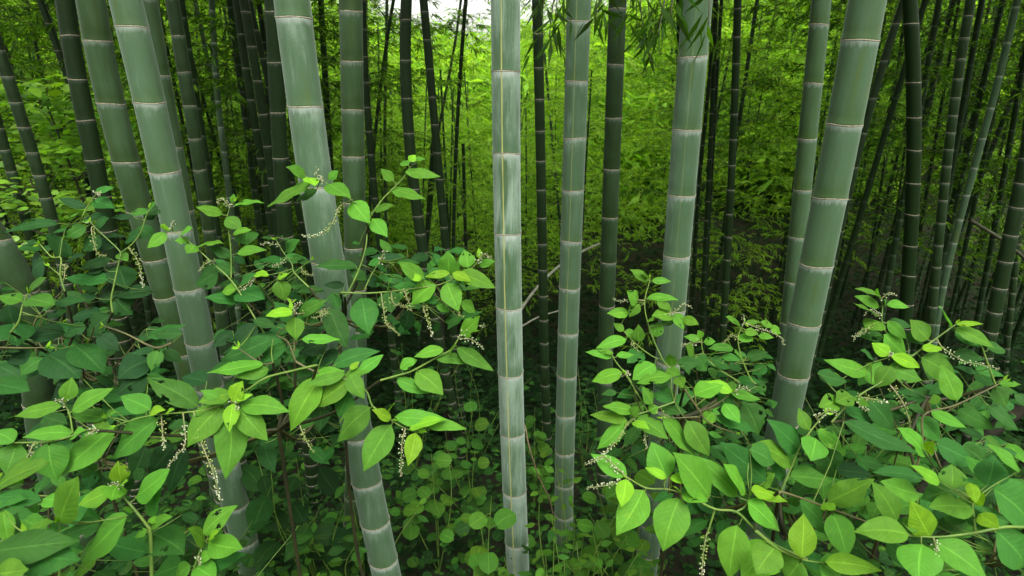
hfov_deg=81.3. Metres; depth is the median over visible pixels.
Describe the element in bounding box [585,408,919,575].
pokeweed
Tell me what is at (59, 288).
bamboo
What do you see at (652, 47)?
bamboo
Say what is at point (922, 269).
bamboo
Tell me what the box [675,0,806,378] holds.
bamboo
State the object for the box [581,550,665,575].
leaf shrub
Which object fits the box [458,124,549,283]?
bamboo
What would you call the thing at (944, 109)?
bamboo
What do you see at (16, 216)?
bamboo
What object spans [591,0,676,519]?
bamboo
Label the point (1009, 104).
bamboo
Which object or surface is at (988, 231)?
fallen pole
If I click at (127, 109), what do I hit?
bamboo
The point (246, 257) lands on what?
bamboo
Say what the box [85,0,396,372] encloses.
bamboo
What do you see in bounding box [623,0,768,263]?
bamboo
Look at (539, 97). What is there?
bamboo
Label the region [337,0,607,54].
sky
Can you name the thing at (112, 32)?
bamboo
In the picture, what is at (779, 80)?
bamboo
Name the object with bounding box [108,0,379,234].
bamboo
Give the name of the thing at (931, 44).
bamboo
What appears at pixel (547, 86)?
bamboo
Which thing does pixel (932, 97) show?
bamboo
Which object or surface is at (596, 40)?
bamboo
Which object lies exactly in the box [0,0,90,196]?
bamboo
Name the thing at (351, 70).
bamboo
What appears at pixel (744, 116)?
bamboo
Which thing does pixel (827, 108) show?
bamboo
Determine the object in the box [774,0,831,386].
bamboo
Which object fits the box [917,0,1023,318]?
bamboo
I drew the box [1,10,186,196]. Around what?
bamboo
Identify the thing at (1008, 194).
bamboo
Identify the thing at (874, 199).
bamboo
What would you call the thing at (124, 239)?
bamboo
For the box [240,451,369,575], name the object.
leaf plant
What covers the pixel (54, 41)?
bamboo
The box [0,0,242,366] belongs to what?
bamboo
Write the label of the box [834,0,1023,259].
bamboo
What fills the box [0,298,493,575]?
pokeweed
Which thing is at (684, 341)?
bamboo
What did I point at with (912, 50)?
bamboo
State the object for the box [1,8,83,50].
bamboo
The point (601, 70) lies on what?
bamboo
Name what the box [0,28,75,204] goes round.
bamboo
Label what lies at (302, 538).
leaf plant
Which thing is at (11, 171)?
bamboo
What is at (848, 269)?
bamboo
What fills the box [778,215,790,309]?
bamboo
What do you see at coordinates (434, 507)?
round leaf plant
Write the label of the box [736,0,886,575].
bamboo
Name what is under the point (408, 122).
bamboo
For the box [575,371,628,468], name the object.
leafy shrub
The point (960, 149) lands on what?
bamboo
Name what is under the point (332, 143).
bamboo
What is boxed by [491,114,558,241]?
bamboo
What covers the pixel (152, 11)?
bamboo
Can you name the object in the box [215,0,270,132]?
bamboo
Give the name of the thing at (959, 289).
bamboo
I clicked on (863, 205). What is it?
bamboo
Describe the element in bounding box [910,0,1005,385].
bamboo
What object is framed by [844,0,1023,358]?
bamboo
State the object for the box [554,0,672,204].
bamboo
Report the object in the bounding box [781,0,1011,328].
bamboo
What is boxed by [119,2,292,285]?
bamboo
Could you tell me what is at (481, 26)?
bamboo
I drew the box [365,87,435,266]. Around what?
bamboo
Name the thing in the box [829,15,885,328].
bamboo
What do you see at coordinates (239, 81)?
bamboo
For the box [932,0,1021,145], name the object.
bamboo
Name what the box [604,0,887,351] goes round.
bamboo
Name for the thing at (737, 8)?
bamboo
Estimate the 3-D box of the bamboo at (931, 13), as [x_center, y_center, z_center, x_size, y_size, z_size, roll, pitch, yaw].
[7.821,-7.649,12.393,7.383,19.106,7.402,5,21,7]
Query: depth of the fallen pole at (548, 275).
6.85 m
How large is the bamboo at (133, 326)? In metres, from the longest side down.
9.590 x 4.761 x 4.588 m
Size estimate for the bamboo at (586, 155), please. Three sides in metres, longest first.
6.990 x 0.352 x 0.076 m
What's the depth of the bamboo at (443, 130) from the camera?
13.78 m
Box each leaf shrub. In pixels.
[498,515,599,575]
[525,464,592,575]
[554,497,645,575]
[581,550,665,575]
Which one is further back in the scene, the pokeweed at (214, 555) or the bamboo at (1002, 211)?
the bamboo at (1002, 211)
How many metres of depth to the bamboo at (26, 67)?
25.55 m
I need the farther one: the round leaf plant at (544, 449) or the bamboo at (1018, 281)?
the bamboo at (1018, 281)
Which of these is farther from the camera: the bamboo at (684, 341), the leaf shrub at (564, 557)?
the bamboo at (684, 341)
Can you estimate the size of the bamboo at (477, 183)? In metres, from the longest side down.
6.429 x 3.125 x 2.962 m
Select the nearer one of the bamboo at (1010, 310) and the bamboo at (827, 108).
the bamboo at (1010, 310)
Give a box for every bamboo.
[0,0,74,129]
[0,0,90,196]
[0,0,115,344]
[0,0,148,330]
[0,0,157,313]
[0,0,179,342]
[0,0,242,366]
[0,0,248,355]
[0,0,339,371]
[0,1,120,359]
[0,2,182,351]
[0,3,110,284]
[0,5,72,169]
[0,5,82,262]
[0,10,99,252]
[0,11,140,363]
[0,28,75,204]
[0,33,107,471]
[0,114,86,438]
[0,221,98,575]
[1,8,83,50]
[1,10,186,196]
[2,0,156,326]
[2,2,83,181]
[4,0,255,57]
[5,0,189,270]
[22,0,64,316]
[26,1,253,191]
[33,1,180,286]
[37,0,102,408]
[44,0,456,394]
[48,4,193,251]
[55,0,145,514]
[57,1,178,205]
[70,0,297,305]
[71,0,319,333]
[75,0,227,533]
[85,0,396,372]
[108,0,264,575]
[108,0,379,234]
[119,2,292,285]
[124,5,259,274]
[142,3,424,369]
[143,0,216,511]
[158,1,297,276]
[159,2,199,211]
[162,0,445,260]
[165,0,246,464]
[172,0,343,283]
[172,16,287,209]
[179,0,248,390]
[180,17,297,241]
[181,0,491,230]
[187,0,343,278]
[194,60,265,331]
[201,6,400,254]
[206,0,240,378]
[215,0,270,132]
[232,0,295,437]
[235,5,341,253]
[236,43,341,218]
[239,0,302,455]
[249,0,322,353]
[256,0,491,217]
[260,1,381,115]
[264,0,321,508]
[264,0,451,321]
[273,0,400,575]
[286,40,430,275]
[292,24,431,298]
[299,2,453,288]
[312,0,400,211]
[312,6,392,107]
[318,19,398,194]
[320,0,447,295]
[320,44,424,268]
[332,14,407,201]
[335,25,436,287]
[337,87,441,289]
[338,0,366,526]
[362,0,402,431]
[364,93,436,273]
[365,47,433,234]
[365,67,484,312]
[365,75,419,232]
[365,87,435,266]
[372,0,552,375]
[373,0,521,348]
[380,79,467,320]
[383,0,390,290]
[391,80,493,302]
[396,41,486,242]
[399,80,523,334]
[400,0,469,474]
[400,90,494,332]
[415,85,491,254]
[419,0,466,445]
[422,137,433,363]
[430,73,530,308]
[432,243,453,469]
[439,69,450,253]
[443,86,490,215]
[445,83,492,231]
[448,104,561,315]
[456,63,491,169]
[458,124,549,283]
[460,88,533,232]
[461,144,471,371]
[471,0,659,314]
[471,82,492,228]
[471,93,551,250]
[472,76,561,274]
[474,0,672,308]
[476,98,562,302]
[479,0,650,250]
[483,142,535,238]
[491,0,528,575]
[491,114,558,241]
[520,0,622,553]
[520,67,631,257]
[521,0,641,245]
[521,75,600,249]
[522,0,654,235]
[522,81,562,219]
[532,0,551,461]
[546,26,604,165]
[546,36,634,210]
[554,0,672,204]
[579,70,592,304]
[582,0,875,364]
[586,14,634,166]
[589,0,805,250]
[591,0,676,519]
[595,0,793,279]
[598,0,744,125]
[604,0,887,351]
[622,0,763,235]
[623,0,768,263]
[624,3,728,193]
[625,0,709,162]
[626,0,809,382]
[629,0,725,575]
[630,1,839,261]
[634,0,777,180]
[642,0,674,157]
[645,60,741,217]
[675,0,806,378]
[675,0,844,341]
[676,0,679,72]
[677,80,705,407]
[702,0,803,186]
[703,0,1018,285]
[704,0,788,121]
[709,0,823,222]
[712,6,793,214]
[714,0,741,424]
[720,7,833,205]
[721,0,772,75]
[721,1,831,195]
[724,0,1023,399]
[735,0,894,260]
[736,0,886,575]
[745,0,805,62]
[750,0,1023,364]
[754,36,861,215]
[767,0,1021,298]
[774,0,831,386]
[775,0,954,244]
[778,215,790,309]
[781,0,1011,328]
[791,0,1023,288]
[792,0,839,117]
[793,0,987,75]
[795,0,980,245]
[803,0,901,409]
[804,0,928,408]
[816,0,1021,266]
[816,3,961,205]
[823,0,990,226]
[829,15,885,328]
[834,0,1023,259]
[838,1,1023,357]
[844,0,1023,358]
[857,23,903,333]
[857,23,936,205]
[864,2,1023,389]
[873,5,1022,208]
[874,0,1010,217]
[876,0,1022,175]
[880,0,1021,302]
[888,0,921,465]
[893,10,1023,195]
[898,0,1023,326]
[900,26,1023,329]
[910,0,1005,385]
[911,0,984,410]
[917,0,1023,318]
[919,0,975,413]
[921,0,1023,365]
[924,0,992,175]
[924,19,1022,190]
[929,0,1020,384]
[931,13,1023,346]
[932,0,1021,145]
[933,43,1023,259]
[939,75,1003,353]
[941,144,1020,339]
[951,91,969,194]
[953,3,1023,313]
[955,43,961,325]
[961,3,1023,123]
[961,130,1023,475]
[969,68,1022,199]
[983,45,1023,238]
[995,306,1023,380]
[999,111,1023,385]
[1002,259,1023,330]
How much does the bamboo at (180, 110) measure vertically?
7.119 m
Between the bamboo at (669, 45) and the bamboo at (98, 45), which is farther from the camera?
the bamboo at (669, 45)
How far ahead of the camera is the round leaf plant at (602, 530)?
2.99 m
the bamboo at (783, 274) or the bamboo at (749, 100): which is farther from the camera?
the bamboo at (749, 100)
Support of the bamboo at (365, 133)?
on the ground at (676, 550)
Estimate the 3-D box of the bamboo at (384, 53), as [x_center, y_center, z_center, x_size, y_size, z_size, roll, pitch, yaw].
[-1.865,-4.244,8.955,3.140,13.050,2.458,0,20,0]
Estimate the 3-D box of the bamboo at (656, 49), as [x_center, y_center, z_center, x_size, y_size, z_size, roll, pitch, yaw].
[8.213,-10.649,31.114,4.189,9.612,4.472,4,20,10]
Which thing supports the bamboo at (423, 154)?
on the ground at (676, 550)
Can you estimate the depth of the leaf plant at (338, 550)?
3.01 m
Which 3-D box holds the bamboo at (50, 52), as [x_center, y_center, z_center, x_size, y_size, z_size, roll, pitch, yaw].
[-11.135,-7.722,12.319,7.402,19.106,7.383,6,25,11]
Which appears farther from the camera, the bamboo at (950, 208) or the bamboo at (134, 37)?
the bamboo at (950, 208)
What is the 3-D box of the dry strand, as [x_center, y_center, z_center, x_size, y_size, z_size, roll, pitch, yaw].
[0.117,0.879,2.821,0.157,0.461,0.071,8,22,22]
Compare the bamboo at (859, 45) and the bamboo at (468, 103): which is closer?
the bamboo at (859, 45)
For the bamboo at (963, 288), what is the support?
on the ground at (676, 550)
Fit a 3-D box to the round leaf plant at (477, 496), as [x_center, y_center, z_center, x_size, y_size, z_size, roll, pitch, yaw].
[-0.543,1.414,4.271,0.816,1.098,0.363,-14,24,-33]
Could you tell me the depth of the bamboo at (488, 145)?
23.89 m
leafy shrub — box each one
[390,328,482,467]
[438,365,533,460]
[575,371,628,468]
[804,384,915,478]
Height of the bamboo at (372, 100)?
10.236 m
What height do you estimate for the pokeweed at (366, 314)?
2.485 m
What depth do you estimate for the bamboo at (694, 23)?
2.76 m
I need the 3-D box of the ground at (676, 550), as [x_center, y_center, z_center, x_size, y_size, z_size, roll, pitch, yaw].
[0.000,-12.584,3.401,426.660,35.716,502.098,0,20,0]
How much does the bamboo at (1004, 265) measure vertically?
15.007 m
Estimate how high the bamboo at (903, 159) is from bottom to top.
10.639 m
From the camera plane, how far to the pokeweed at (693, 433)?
2.24 m
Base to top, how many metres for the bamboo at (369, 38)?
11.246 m
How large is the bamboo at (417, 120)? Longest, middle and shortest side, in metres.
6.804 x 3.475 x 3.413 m
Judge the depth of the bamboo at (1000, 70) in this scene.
7.16 m
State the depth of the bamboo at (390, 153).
23.28 m
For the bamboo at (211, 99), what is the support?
on the ground at (676, 550)
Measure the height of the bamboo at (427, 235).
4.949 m
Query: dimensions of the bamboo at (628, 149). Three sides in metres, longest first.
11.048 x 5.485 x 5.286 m
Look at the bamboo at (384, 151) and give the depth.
10.61 m
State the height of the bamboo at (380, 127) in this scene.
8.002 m
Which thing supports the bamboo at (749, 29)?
on the ground at (676, 550)
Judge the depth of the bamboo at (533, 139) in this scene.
26.08 m
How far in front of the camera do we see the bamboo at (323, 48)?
9.76 m
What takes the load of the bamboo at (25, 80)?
on the ground at (676, 550)
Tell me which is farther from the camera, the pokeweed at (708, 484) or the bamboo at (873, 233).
the bamboo at (873, 233)
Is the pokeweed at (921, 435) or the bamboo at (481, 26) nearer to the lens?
the pokeweed at (921, 435)
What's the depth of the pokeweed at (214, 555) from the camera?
1.54 m
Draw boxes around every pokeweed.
[0,186,185,575]
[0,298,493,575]
[0,376,127,575]
[78,461,245,575]
[147,155,494,575]
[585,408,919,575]
[587,269,784,575]
[817,287,1023,575]
[854,444,1023,575]
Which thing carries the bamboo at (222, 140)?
on the ground at (676, 550)
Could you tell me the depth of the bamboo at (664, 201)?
19.17 m
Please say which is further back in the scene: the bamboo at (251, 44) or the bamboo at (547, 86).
the bamboo at (547, 86)
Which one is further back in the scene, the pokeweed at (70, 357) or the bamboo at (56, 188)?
the bamboo at (56, 188)
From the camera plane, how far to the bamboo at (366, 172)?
14.59 m
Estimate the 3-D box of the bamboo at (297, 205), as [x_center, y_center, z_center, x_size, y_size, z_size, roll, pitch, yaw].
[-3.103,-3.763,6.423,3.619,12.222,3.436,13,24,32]
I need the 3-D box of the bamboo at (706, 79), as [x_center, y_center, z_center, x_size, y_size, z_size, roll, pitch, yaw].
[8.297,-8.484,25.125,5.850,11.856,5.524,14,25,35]
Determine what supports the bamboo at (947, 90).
on the ground at (676, 550)
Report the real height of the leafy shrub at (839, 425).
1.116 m
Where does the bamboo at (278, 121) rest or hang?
on the ground at (676, 550)
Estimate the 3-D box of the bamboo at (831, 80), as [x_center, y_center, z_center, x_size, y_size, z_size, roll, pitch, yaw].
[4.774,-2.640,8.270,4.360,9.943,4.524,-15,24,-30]
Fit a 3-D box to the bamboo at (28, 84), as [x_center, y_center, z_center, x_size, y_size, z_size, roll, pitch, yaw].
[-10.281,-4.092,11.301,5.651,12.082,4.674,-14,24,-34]
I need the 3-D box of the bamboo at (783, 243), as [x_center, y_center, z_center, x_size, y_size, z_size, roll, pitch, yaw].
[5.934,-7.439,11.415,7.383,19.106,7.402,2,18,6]
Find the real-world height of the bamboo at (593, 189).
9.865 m
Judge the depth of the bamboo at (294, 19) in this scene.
2.41 m
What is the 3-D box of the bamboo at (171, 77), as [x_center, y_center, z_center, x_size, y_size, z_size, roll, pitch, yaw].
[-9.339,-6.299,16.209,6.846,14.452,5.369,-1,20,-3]
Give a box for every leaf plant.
[202,520,312,575]
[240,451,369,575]
[299,475,433,575]
[388,401,493,513]
[390,445,469,572]
[460,496,515,575]
[525,407,552,518]
[577,469,661,575]
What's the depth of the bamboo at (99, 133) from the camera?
18.06 m
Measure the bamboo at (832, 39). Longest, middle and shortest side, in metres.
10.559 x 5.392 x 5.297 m
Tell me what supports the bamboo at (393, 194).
on the ground at (676, 550)
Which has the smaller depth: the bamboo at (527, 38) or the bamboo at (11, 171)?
the bamboo at (11, 171)
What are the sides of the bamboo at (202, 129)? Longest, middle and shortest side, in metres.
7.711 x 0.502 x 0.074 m
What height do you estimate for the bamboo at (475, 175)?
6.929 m
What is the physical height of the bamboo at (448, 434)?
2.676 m
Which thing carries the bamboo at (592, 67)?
on the ground at (676, 550)
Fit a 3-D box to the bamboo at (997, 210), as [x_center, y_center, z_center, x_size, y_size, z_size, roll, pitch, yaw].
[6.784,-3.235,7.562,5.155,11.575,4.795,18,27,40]
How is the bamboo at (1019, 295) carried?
on the ground at (676, 550)
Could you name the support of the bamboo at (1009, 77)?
on the ground at (676, 550)
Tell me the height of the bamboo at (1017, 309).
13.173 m
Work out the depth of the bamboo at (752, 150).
24.17 m
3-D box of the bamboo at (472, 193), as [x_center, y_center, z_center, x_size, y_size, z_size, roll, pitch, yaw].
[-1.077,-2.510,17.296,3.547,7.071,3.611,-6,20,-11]
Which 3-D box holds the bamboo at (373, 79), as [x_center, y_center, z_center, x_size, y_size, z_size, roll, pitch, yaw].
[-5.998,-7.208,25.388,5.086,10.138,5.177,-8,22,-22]
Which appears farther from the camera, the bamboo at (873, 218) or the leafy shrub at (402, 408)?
the bamboo at (873, 218)
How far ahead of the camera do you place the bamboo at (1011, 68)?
14.95 m
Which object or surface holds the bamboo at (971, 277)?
on the ground at (676, 550)
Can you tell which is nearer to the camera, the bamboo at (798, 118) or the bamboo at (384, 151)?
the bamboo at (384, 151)
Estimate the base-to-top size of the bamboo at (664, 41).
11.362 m
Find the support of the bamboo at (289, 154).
on the ground at (676, 550)
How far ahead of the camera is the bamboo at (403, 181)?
20.23 m
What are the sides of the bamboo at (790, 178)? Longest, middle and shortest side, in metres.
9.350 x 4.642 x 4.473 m
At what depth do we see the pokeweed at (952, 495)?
1.37 m
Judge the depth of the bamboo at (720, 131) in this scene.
14.43 m
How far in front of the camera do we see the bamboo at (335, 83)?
23.69 m
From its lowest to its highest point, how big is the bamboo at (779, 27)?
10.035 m
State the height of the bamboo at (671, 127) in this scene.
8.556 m
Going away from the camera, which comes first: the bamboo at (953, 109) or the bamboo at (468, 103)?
the bamboo at (953, 109)
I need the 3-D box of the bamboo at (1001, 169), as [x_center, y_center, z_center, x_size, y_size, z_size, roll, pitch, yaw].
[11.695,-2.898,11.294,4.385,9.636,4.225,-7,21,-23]
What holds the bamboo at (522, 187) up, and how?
on the ground at (676, 550)
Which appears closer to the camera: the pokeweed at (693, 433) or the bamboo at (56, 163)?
the pokeweed at (693, 433)
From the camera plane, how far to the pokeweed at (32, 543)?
1.30 m
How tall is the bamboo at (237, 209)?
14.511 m
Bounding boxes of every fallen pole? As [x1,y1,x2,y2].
[522,243,599,309]
[522,310,557,326]
[967,218,1023,259]
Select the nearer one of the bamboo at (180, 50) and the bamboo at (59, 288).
the bamboo at (180, 50)
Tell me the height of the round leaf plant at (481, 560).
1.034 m
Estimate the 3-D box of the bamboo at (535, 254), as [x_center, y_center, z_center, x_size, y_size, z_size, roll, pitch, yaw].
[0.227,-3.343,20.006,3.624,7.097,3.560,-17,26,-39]
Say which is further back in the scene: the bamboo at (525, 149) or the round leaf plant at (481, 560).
the bamboo at (525, 149)
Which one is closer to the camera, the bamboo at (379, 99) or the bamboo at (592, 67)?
the bamboo at (379, 99)
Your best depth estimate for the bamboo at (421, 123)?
16.31 m
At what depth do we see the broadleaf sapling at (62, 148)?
6.29 m
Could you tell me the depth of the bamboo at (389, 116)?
18.41 m
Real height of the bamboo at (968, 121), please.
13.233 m
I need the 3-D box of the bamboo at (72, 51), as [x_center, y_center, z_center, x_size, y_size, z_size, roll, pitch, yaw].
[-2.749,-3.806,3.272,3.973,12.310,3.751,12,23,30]
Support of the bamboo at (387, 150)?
on the ground at (676, 550)
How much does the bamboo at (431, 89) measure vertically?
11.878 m
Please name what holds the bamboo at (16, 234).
on the ground at (676, 550)
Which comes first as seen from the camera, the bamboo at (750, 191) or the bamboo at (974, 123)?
the bamboo at (974, 123)
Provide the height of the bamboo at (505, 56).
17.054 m
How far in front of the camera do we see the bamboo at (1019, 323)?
10.13 m
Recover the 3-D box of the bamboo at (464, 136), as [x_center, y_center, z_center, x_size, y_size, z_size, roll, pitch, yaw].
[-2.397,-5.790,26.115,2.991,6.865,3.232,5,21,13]
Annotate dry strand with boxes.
[524,425,552,513]
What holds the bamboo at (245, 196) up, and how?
on the ground at (676, 550)
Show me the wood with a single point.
(446, 40)
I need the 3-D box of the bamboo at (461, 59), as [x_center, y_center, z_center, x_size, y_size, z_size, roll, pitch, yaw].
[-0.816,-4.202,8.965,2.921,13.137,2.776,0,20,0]
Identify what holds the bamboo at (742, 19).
on the ground at (676, 550)
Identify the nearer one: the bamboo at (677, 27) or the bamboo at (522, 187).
the bamboo at (677, 27)
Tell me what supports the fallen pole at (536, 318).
on the ground at (676, 550)
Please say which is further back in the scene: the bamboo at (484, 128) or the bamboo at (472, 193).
the bamboo at (484, 128)
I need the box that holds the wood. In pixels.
[0,0,1023,246]
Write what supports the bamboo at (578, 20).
on the ground at (676, 550)
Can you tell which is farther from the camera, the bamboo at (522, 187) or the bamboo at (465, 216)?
the bamboo at (522, 187)
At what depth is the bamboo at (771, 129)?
9.93 m
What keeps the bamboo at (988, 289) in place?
on the ground at (676, 550)
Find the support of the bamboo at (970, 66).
on the ground at (676, 550)
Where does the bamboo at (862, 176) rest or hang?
on the ground at (676, 550)
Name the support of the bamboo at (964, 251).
on the ground at (676, 550)
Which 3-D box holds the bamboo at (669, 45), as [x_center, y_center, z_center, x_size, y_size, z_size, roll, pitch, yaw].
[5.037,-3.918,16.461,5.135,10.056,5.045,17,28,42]
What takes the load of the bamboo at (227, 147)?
on the ground at (676, 550)
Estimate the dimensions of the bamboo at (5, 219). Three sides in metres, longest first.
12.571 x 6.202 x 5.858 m
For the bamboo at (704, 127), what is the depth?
9.38 m
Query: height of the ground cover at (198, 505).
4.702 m
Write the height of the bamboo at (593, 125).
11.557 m
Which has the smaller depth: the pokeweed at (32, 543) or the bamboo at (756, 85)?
the pokeweed at (32, 543)
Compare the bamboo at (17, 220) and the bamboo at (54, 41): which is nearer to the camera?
the bamboo at (54, 41)
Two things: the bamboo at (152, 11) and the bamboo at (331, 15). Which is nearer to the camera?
the bamboo at (152, 11)
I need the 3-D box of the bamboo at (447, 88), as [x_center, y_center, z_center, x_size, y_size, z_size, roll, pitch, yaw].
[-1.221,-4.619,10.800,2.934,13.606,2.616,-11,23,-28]
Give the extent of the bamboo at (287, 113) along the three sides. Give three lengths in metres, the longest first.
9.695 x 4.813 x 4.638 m
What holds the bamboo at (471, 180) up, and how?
on the ground at (676, 550)
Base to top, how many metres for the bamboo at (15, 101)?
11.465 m
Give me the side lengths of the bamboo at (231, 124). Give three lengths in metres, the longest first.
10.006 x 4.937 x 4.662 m
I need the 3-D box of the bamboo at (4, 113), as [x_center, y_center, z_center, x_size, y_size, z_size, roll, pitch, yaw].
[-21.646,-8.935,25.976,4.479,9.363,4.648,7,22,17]
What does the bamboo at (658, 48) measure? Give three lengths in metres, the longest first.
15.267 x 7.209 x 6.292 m
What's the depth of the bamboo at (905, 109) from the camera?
23.10 m
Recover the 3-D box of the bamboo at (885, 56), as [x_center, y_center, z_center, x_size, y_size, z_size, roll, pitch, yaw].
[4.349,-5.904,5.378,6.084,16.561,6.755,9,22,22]
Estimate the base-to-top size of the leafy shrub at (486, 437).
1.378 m
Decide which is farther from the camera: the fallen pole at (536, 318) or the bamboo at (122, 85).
the bamboo at (122, 85)
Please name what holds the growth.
on the ground at (676, 550)
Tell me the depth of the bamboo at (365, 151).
20.77 m
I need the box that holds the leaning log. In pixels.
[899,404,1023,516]
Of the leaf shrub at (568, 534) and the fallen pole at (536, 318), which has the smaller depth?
the leaf shrub at (568, 534)
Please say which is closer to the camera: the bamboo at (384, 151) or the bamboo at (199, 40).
the bamboo at (384, 151)
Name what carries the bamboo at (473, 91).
on the ground at (676, 550)
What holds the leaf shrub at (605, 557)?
on the ground at (676, 550)
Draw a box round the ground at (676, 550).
[0,48,1023,575]
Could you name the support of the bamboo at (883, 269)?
on the ground at (676, 550)
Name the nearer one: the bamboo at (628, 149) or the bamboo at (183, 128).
the bamboo at (183, 128)
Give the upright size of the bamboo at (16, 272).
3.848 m
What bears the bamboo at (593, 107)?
on the ground at (676, 550)
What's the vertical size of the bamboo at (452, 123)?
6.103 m
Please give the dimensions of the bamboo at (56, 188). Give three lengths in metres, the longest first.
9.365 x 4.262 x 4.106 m
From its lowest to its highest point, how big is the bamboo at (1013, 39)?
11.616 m
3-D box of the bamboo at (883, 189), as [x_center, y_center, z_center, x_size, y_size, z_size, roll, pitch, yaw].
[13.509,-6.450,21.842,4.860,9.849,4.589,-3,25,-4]
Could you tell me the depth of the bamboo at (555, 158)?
22.89 m
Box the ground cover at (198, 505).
[0,327,1023,575]
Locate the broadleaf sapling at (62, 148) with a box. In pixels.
[0,74,188,351]
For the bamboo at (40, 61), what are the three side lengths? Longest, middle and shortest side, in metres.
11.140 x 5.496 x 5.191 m
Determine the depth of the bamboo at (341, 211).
17.27 m
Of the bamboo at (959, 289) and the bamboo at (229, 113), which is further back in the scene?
the bamboo at (229, 113)
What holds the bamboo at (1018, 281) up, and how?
on the ground at (676, 550)
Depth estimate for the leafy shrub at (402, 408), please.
5.74 m
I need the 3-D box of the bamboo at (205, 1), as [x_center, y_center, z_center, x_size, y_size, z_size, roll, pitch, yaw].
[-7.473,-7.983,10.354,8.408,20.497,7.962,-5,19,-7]
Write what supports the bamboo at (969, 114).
on the ground at (676, 550)
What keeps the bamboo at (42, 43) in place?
on the ground at (676, 550)
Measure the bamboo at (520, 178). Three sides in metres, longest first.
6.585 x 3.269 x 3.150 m
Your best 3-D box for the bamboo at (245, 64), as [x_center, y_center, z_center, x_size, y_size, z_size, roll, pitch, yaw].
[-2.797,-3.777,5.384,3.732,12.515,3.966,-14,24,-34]
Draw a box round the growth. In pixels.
[0,115,1023,456]
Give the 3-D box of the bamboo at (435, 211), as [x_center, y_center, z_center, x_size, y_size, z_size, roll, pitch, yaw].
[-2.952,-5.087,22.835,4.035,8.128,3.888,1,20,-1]
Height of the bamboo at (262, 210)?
15.128 m
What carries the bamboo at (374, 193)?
on the ground at (676, 550)

